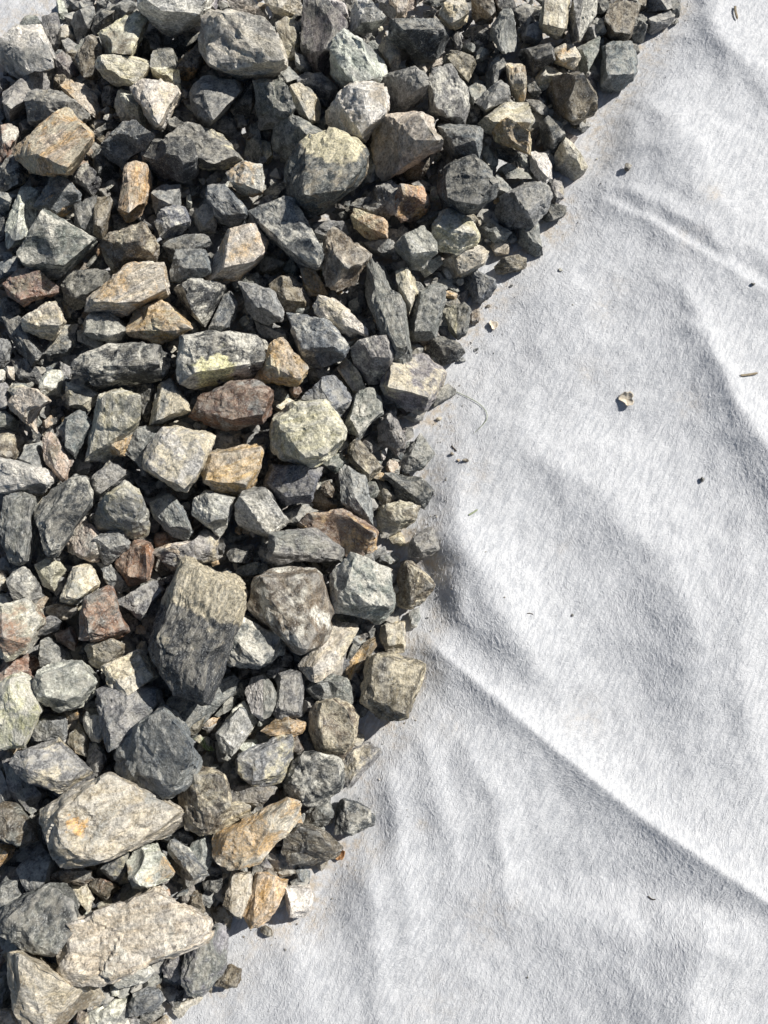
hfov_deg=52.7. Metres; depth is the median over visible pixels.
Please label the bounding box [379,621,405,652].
stone
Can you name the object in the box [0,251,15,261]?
stone
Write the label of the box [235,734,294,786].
stone
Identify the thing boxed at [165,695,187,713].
stone
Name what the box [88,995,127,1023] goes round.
stone
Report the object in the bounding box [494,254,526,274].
stone
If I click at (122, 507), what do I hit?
stone
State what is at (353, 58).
stone
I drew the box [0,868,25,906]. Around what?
stone
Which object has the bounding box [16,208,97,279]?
stone
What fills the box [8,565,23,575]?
stone
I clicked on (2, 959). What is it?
stone
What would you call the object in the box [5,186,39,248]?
stone
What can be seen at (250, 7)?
stone
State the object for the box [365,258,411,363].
stone
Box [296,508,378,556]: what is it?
stone
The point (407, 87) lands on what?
stone
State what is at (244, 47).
stone
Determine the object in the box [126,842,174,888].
stone
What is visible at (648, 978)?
fabric fibres
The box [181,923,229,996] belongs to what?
stone
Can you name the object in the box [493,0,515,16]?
stone
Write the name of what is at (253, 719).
stone
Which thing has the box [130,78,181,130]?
stone
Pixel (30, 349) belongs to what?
stone
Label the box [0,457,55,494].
stone
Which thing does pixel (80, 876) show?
stone
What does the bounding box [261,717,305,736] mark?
stone
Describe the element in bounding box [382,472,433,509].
stone
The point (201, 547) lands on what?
stone
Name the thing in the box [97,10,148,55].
stone
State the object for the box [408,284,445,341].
stone
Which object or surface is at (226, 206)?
stone
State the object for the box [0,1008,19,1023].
stone
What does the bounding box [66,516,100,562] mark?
stone
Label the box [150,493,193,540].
stone
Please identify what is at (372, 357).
stone
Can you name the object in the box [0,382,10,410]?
stone
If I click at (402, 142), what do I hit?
stone
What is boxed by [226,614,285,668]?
stone
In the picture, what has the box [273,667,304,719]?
stone
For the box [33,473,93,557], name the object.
stone
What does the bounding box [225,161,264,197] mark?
stone
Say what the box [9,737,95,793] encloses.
stone
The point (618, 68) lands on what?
stone
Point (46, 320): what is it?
stone
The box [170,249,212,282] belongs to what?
stone
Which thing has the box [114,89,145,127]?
stone
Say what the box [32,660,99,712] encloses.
stone
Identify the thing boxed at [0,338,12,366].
stone
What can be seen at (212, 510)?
stone
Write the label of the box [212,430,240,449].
stone
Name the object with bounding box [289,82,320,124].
stone
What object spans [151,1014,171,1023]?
stone
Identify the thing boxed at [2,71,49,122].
stone
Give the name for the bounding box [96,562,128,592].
stone
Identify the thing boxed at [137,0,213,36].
stone
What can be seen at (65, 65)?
stone
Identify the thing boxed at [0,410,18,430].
stone
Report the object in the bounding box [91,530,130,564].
stone
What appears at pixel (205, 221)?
stone
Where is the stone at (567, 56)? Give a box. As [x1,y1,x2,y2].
[553,43,580,69]
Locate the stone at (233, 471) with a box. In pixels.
[201,444,265,496]
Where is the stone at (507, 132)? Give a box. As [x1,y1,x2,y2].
[492,117,531,155]
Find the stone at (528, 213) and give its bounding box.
[499,181,552,228]
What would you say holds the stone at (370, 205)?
on the stones at (152, 488)
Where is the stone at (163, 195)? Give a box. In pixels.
[151,184,180,214]
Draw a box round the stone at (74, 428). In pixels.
[58,410,92,458]
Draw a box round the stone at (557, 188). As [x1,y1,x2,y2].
[550,177,563,203]
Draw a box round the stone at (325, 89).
[297,72,338,107]
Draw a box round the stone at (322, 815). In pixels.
[306,800,334,826]
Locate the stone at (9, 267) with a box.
[0,257,22,278]
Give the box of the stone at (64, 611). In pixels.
[46,604,78,619]
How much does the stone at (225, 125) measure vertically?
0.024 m
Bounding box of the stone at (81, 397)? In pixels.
[65,382,99,410]
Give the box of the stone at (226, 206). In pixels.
[205,184,247,227]
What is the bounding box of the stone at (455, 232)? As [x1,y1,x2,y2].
[431,208,480,255]
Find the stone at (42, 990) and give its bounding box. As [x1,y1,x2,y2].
[7,949,105,1023]
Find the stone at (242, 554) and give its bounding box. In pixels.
[227,544,254,563]
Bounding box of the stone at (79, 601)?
[68,571,83,604]
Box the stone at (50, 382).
[39,369,63,395]
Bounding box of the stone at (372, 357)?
[351,335,393,384]
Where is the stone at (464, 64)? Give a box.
[442,50,475,82]
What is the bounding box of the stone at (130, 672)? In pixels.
[101,649,159,694]
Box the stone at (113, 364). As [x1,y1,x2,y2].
[70,342,171,387]
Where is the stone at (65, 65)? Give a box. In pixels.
[55,51,79,77]
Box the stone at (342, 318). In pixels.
[312,295,368,337]
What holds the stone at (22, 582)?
on the stones at (152, 488)
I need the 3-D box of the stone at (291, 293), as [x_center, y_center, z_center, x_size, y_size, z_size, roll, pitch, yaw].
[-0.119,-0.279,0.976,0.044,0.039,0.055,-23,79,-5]
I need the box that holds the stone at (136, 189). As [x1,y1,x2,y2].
[117,160,151,222]
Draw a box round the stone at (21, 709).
[0,672,43,749]
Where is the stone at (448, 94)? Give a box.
[428,63,469,124]
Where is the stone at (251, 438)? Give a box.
[242,431,269,447]
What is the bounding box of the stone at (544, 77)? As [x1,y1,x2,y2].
[534,65,561,90]
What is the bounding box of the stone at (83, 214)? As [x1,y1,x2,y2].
[73,195,96,236]
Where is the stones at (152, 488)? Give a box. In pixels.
[0,0,680,1023]
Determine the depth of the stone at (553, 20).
1.03 m
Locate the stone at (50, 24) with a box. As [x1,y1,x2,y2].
[41,12,60,48]
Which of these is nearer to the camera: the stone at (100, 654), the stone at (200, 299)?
the stone at (100, 654)
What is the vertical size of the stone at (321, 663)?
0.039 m
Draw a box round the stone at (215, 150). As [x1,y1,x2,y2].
[164,122,243,170]
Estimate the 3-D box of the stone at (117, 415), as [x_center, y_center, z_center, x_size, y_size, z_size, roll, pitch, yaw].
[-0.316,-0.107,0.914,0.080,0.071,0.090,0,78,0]
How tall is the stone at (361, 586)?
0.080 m
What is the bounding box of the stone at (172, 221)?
[154,205,191,238]
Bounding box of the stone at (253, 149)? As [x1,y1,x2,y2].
[244,121,261,162]
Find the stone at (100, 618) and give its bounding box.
[79,585,129,641]
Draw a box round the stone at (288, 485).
[264,464,322,505]
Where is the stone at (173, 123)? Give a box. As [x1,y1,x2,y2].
[164,117,183,133]
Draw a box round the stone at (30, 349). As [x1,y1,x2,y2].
[2,315,46,366]
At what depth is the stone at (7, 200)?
1.00 m
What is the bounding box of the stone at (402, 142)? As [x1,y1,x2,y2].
[370,111,443,180]
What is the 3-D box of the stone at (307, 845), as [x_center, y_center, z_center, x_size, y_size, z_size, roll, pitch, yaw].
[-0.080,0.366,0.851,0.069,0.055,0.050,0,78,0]
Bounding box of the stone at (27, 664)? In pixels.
[0,653,41,680]
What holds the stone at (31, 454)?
on the stones at (152, 488)
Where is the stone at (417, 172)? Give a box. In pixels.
[403,153,436,180]
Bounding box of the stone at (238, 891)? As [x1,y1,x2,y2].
[223,870,252,918]
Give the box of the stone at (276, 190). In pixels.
[262,182,287,199]
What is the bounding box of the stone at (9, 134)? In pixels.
[0,123,18,161]
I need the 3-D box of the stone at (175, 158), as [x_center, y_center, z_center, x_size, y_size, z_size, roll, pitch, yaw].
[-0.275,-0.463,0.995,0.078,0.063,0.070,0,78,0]
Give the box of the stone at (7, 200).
[0,192,15,216]
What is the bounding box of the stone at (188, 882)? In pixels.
[180,869,204,889]
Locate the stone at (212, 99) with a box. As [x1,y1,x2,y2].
[189,75,242,127]
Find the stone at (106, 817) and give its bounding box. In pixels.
[39,772,183,868]
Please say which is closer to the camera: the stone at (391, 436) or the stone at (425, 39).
the stone at (391, 436)
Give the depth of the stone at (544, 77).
1.06 m
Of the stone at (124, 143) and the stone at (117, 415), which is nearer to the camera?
the stone at (117, 415)
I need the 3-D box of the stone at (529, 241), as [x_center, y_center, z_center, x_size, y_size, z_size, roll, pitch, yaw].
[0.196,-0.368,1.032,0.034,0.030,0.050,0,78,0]
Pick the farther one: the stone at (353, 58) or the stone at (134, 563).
the stone at (353, 58)
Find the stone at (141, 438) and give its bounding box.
[125,426,159,476]
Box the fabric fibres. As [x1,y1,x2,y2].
[0,0,767,1023]
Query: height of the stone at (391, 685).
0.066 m
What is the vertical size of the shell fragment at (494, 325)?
0.004 m
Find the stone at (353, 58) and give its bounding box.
[329,28,387,88]
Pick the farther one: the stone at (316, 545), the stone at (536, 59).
the stone at (536, 59)
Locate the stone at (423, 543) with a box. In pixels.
[408,527,439,558]
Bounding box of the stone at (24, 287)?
[2,267,58,306]
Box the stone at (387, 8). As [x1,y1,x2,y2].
[377,0,395,18]
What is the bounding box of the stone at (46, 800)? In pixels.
[37,796,57,816]
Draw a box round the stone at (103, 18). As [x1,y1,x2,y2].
[91,8,114,35]
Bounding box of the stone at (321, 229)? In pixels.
[310,220,349,239]
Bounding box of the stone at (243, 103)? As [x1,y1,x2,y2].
[229,79,254,116]
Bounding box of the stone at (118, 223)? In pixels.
[111,215,139,230]
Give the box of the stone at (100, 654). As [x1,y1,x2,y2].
[84,638,124,669]
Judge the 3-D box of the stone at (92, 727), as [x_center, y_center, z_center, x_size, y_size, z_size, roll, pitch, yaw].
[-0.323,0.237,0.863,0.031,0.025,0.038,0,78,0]
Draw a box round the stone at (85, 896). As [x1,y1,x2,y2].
[71,884,94,912]
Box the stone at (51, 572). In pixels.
[34,558,66,590]
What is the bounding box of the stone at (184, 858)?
[167,838,208,879]
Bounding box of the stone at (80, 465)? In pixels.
[71,456,94,473]
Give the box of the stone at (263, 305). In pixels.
[238,281,283,324]
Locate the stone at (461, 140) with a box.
[438,123,482,159]
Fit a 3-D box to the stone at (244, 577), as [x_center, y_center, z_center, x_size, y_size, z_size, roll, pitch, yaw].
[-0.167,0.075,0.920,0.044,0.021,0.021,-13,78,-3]
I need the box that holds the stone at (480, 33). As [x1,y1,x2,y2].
[461,25,489,46]
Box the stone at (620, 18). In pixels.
[603,0,640,40]
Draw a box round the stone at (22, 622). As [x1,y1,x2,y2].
[0,598,45,661]
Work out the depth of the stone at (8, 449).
0.93 m
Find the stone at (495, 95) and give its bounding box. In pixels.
[475,80,510,113]
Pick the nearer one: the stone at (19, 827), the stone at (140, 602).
the stone at (19, 827)
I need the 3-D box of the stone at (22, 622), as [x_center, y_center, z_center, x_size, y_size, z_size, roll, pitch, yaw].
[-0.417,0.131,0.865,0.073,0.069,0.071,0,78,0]
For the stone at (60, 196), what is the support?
on the stones at (152, 488)
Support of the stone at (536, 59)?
on the stones at (152, 488)
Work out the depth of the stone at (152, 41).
1.06 m
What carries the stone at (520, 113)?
on the stones at (152, 488)
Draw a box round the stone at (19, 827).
[0,800,40,846]
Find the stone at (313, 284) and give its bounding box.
[300,267,327,296]
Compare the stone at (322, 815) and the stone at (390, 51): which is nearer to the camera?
the stone at (322, 815)
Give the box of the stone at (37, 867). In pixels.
[16,839,57,891]
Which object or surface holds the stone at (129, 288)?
on the stones at (152, 488)
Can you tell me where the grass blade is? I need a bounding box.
[457,392,487,427]
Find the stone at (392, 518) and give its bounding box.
[375,500,420,535]
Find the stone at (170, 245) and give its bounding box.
[162,234,211,259]
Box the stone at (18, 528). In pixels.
[0,492,36,566]
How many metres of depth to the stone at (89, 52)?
1.04 m
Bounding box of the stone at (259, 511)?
[234,486,289,537]
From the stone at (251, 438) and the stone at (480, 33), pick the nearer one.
the stone at (251, 438)
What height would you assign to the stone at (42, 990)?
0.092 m
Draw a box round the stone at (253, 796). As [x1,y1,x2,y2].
[231,784,277,807]
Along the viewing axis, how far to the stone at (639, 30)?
1.10 m
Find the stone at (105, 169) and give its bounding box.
[91,145,119,183]
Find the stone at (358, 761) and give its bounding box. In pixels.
[342,741,381,789]
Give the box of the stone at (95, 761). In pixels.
[86,741,106,776]
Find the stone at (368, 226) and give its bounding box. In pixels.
[350,208,387,240]
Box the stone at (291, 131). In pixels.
[271,113,322,159]
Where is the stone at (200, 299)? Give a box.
[173,278,227,327]
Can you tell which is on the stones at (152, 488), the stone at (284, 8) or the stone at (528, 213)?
the stone at (284, 8)
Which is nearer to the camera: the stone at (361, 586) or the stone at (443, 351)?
the stone at (361, 586)
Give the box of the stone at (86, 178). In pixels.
[71,162,101,195]
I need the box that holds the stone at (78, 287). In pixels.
[61,268,110,309]
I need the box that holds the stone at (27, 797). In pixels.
[1,751,46,814]
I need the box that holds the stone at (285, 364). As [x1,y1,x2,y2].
[253,337,308,386]
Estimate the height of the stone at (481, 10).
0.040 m
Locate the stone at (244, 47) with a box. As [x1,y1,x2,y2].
[198,9,287,82]
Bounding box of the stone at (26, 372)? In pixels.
[11,358,40,387]
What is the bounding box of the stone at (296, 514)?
[284,503,317,524]
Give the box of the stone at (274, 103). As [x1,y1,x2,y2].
[252,77,295,129]
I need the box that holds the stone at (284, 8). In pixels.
[263,0,302,16]
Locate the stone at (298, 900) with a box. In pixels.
[284,885,313,917]
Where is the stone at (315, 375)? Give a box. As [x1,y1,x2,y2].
[307,368,330,382]
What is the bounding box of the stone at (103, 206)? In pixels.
[93,196,113,238]
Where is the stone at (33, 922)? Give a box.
[0,882,79,956]
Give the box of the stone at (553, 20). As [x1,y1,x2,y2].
[539,0,570,39]
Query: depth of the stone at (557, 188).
1.05 m
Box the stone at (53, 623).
[38,615,61,634]
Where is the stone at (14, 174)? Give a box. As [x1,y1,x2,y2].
[0,155,30,191]
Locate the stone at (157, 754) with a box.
[114,704,202,799]
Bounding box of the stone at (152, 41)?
[142,30,163,59]
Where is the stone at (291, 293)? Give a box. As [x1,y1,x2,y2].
[269,275,312,311]
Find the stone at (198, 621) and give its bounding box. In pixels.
[148,555,247,705]
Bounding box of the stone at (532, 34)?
[521,21,542,45]
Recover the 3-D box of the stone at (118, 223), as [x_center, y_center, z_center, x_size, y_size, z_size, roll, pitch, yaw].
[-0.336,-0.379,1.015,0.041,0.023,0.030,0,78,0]
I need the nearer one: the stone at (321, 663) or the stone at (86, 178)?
the stone at (321, 663)
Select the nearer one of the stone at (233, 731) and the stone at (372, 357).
the stone at (233, 731)
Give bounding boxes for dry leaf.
[336,850,344,860]
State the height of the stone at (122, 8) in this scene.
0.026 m
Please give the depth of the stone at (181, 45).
1.06 m
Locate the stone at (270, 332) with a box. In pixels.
[255,321,289,342]
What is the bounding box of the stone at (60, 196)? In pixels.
[32,176,82,216]
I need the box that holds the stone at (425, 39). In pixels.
[388,18,449,61]
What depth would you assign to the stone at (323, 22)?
1.03 m
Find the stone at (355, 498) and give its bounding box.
[339,465,373,524]
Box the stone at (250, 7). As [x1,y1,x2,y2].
[228,0,268,20]
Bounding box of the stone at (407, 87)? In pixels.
[381,66,428,113]
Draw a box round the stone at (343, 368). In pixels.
[337,360,366,391]
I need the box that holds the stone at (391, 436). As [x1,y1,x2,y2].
[377,410,405,455]
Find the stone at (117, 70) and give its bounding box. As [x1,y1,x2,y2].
[94,54,150,86]
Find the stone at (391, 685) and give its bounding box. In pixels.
[359,652,425,720]
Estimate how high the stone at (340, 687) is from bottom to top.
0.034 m
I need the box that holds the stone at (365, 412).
[345,387,383,437]
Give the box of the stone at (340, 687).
[304,673,352,703]
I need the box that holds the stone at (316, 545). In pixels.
[266,528,345,566]
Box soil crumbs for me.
[234,3,745,1011]
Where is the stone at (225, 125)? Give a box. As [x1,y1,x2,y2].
[209,115,236,138]
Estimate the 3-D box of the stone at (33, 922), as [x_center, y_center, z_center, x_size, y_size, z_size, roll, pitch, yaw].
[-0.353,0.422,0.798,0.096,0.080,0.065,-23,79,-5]
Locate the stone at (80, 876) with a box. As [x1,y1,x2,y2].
[50,867,94,885]
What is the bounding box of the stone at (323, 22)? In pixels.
[300,0,347,75]
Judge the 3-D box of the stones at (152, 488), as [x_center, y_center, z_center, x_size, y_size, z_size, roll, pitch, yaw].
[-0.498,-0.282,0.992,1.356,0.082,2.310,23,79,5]
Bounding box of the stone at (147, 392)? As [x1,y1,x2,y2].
[138,383,156,421]
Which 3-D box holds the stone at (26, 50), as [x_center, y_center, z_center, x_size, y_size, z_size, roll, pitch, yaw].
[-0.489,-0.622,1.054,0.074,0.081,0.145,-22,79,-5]
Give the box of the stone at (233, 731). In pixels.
[215,707,252,756]
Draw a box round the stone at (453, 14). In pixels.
[438,0,468,29]
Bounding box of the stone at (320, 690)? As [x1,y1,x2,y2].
[307,680,330,700]
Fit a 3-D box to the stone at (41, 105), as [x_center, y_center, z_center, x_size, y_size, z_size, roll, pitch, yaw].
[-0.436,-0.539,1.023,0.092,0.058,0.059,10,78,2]
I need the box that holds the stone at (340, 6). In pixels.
[329,0,349,29]
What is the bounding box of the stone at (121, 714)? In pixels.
[94,684,164,752]
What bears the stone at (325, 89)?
on the stones at (152, 488)
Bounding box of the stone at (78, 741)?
[67,719,88,756]
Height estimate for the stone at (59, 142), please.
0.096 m
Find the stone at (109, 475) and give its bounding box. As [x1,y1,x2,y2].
[91,458,130,500]
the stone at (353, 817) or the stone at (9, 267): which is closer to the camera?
the stone at (353, 817)
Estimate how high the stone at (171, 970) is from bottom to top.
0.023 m
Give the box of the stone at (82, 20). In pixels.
[71,5,94,37]
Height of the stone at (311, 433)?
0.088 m
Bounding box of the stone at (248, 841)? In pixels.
[212,797,301,870]
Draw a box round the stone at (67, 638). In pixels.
[55,626,78,650]
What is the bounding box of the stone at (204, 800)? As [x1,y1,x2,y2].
[178,766,232,835]
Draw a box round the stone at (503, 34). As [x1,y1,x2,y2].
[489,8,516,53]
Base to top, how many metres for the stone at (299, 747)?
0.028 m
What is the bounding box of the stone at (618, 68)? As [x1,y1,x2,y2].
[600,41,637,92]
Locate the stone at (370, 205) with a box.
[349,197,390,218]
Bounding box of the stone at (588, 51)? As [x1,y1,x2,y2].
[577,36,599,75]
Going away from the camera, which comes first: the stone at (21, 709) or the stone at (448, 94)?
the stone at (21, 709)
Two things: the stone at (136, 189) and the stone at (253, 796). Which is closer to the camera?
the stone at (253, 796)
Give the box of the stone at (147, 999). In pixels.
[128,986,163,1016]
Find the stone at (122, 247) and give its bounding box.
[99,221,159,274]
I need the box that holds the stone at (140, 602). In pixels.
[118,580,164,619]
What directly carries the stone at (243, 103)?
on the stones at (152, 488)
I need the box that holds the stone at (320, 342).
[286,312,350,367]
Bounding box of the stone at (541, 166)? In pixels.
[529,151,552,183]
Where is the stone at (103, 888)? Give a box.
[88,875,120,900]
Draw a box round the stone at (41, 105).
[24,88,90,127]
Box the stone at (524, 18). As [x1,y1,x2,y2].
[514,5,534,43]
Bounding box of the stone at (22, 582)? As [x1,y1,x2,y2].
[6,566,45,603]
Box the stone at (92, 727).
[83,707,102,742]
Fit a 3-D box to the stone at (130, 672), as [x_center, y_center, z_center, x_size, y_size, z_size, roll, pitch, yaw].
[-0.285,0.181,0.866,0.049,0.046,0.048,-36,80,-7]
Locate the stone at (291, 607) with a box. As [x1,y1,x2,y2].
[246,566,334,654]
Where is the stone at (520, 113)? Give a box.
[478,102,534,134]
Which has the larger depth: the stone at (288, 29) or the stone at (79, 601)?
the stone at (288, 29)
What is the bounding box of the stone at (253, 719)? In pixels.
[220,701,256,751]
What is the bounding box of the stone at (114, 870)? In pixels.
[100,851,129,883]
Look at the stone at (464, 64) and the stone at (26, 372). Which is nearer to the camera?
the stone at (26, 372)
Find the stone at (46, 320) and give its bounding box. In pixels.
[20,301,65,340]
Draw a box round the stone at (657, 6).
[646,0,672,12]
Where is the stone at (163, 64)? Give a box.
[150,47,180,89]
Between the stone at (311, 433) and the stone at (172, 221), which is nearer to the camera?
the stone at (311, 433)
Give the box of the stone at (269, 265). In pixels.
[255,254,285,275]
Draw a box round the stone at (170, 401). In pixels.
[149,378,191,425]
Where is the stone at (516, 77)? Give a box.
[505,63,526,101]
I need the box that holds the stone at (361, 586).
[329,552,395,624]
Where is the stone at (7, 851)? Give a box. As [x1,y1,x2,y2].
[0,843,15,866]
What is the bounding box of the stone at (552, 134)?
[539,115,565,152]
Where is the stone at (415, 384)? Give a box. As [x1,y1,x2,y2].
[380,352,446,414]
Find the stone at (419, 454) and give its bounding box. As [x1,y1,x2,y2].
[399,433,434,473]
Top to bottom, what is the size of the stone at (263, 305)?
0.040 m
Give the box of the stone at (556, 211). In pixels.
[541,203,566,222]
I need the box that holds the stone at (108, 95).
[101,86,116,108]
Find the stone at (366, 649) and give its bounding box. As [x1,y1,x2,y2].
[345,636,376,679]
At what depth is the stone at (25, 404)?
0.92 m
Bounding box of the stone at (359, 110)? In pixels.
[325,80,389,142]
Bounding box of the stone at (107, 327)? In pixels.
[83,312,126,343]
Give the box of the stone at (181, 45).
[170,31,199,57]
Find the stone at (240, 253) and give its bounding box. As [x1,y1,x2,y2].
[204,223,268,283]
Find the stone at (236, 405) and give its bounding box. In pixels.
[188,379,273,431]
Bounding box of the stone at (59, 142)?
[14,107,94,177]
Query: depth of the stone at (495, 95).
1.02 m
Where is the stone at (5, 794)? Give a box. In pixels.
[0,767,12,802]
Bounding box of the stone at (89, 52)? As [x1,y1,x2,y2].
[74,34,103,81]
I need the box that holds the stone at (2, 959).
[0,946,4,967]
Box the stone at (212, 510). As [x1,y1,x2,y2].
[191,490,235,536]
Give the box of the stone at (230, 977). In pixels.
[214,964,241,988]
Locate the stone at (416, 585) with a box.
[395,559,435,609]
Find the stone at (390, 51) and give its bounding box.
[378,36,401,70]
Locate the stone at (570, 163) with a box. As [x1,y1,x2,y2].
[554,137,587,180]
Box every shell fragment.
[489,320,497,329]
[618,391,633,405]
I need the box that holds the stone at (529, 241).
[518,223,542,256]
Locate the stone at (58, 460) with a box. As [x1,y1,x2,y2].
[42,431,73,482]
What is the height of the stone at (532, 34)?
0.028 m
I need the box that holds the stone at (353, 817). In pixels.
[334,798,375,835]
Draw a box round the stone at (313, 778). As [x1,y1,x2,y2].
[282,750,344,807]
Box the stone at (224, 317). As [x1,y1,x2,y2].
[208,291,237,331]
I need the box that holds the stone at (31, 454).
[18,442,43,467]
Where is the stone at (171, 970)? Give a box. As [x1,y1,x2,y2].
[162,955,182,982]
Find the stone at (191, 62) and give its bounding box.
[177,43,206,80]
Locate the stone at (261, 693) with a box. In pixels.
[245,674,276,720]
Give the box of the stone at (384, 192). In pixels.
[367,180,398,222]
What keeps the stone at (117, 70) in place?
on the stones at (152, 488)
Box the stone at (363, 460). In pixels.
[347,440,382,481]
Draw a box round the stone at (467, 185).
[436,154,499,215]
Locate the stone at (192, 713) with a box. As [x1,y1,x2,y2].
[180,673,240,729]
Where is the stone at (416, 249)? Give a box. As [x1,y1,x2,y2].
[393,225,437,270]
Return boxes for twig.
[734,6,737,18]
[740,372,757,375]
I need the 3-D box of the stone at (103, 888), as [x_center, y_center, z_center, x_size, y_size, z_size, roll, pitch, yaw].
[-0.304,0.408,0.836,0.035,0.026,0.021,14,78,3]
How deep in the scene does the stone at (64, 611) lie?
0.90 m
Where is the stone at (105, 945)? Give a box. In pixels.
[56,886,213,986]
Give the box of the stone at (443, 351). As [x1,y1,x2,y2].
[425,335,465,365]
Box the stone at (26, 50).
[0,24,57,78]
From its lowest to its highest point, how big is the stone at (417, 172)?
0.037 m
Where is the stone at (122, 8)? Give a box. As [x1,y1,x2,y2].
[111,0,136,22]
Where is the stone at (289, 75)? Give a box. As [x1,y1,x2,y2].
[273,66,298,85]
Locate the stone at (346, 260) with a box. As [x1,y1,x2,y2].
[322,226,371,291]
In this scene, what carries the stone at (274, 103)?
on the stones at (152, 488)
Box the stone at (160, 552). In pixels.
[153,539,191,570]
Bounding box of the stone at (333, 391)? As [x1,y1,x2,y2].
[301,375,352,418]
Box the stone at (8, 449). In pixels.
[0,432,18,459]
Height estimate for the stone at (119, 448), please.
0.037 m
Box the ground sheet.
[0,0,767,1023]
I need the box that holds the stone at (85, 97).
[60,78,102,119]
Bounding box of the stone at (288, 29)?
[275,16,299,61]
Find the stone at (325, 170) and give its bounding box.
[283,127,369,219]
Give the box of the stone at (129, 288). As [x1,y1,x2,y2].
[84,261,169,316]
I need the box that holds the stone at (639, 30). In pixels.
[630,14,647,42]
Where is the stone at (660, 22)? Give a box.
[647,9,674,34]
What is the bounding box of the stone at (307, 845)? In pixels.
[281,823,342,866]
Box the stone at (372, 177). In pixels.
[359,155,378,189]
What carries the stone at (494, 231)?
on the stones at (152, 488)
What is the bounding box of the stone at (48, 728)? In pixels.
[32,715,67,740]
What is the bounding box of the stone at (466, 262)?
[442,245,488,278]
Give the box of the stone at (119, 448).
[110,434,132,456]
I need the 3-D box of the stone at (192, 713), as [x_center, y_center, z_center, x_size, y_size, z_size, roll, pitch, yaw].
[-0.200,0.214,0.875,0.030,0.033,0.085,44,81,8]
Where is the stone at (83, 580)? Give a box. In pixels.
[60,563,99,604]
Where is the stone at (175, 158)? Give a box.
[141,135,199,183]
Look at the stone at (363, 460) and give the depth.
0.93 m
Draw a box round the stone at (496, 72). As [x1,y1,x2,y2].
[485,54,506,89]
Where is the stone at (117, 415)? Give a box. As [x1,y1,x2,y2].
[85,388,141,462]
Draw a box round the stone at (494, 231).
[481,219,511,242]
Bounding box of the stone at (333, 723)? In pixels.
[308,697,358,758]
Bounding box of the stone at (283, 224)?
[248,196,323,270]
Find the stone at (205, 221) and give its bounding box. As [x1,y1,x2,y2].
[194,203,216,233]
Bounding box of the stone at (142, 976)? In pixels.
[113,965,153,988]
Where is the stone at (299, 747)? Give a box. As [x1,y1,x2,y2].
[271,735,304,754]
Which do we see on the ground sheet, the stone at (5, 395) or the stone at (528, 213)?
the stone at (528, 213)
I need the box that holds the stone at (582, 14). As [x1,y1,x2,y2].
[568,0,597,43]
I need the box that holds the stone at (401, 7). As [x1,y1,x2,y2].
[389,0,408,17]
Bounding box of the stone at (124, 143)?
[101,119,154,170]
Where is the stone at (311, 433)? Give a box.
[269,399,347,467]
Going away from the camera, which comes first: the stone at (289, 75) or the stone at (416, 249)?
the stone at (416, 249)
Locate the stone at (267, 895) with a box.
[243,872,287,929]
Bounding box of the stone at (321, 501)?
[312,489,339,510]
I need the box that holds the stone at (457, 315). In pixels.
[443,302,471,339]
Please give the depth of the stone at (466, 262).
0.99 m
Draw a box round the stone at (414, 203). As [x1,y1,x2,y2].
[394,183,430,222]
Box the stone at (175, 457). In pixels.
[142,425,215,492]
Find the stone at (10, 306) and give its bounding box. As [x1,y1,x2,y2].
[0,297,25,317]
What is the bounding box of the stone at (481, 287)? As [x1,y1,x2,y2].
[463,270,496,303]
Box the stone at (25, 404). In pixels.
[7,387,50,433]
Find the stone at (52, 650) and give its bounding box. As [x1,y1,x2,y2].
[38,637,72,666]
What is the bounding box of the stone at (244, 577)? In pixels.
[230,570,252,582]
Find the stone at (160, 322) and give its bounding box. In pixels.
[125,300,192,343]
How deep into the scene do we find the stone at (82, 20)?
1.08 m
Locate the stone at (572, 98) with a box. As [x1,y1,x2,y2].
[546,71,597,124]
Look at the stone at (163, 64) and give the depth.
1.03 m
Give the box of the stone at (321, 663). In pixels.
[298,618,358,682]
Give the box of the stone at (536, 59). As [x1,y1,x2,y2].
[518,42,554,74]
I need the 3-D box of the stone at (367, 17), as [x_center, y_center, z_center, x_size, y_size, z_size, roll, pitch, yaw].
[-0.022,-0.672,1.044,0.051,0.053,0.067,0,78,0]
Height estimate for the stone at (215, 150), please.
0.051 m
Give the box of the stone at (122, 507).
[94,480,150,540]
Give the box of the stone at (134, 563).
[115,539,153,586]
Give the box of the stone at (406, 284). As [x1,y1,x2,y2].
[395,267,418,315]
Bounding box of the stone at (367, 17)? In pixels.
[349,0,385,35]
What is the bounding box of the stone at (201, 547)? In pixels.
[162,530,219,565]
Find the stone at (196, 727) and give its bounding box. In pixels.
[190,715,208,734]
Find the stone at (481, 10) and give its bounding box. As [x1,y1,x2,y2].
[471,0,495,23]
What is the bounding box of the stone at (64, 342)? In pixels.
[46,324,78,359]
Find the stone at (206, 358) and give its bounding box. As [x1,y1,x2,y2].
[176,330,267,389]
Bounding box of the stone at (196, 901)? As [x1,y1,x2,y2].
[187,890,205,913]
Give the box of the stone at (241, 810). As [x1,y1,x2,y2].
[224,801,251,826]

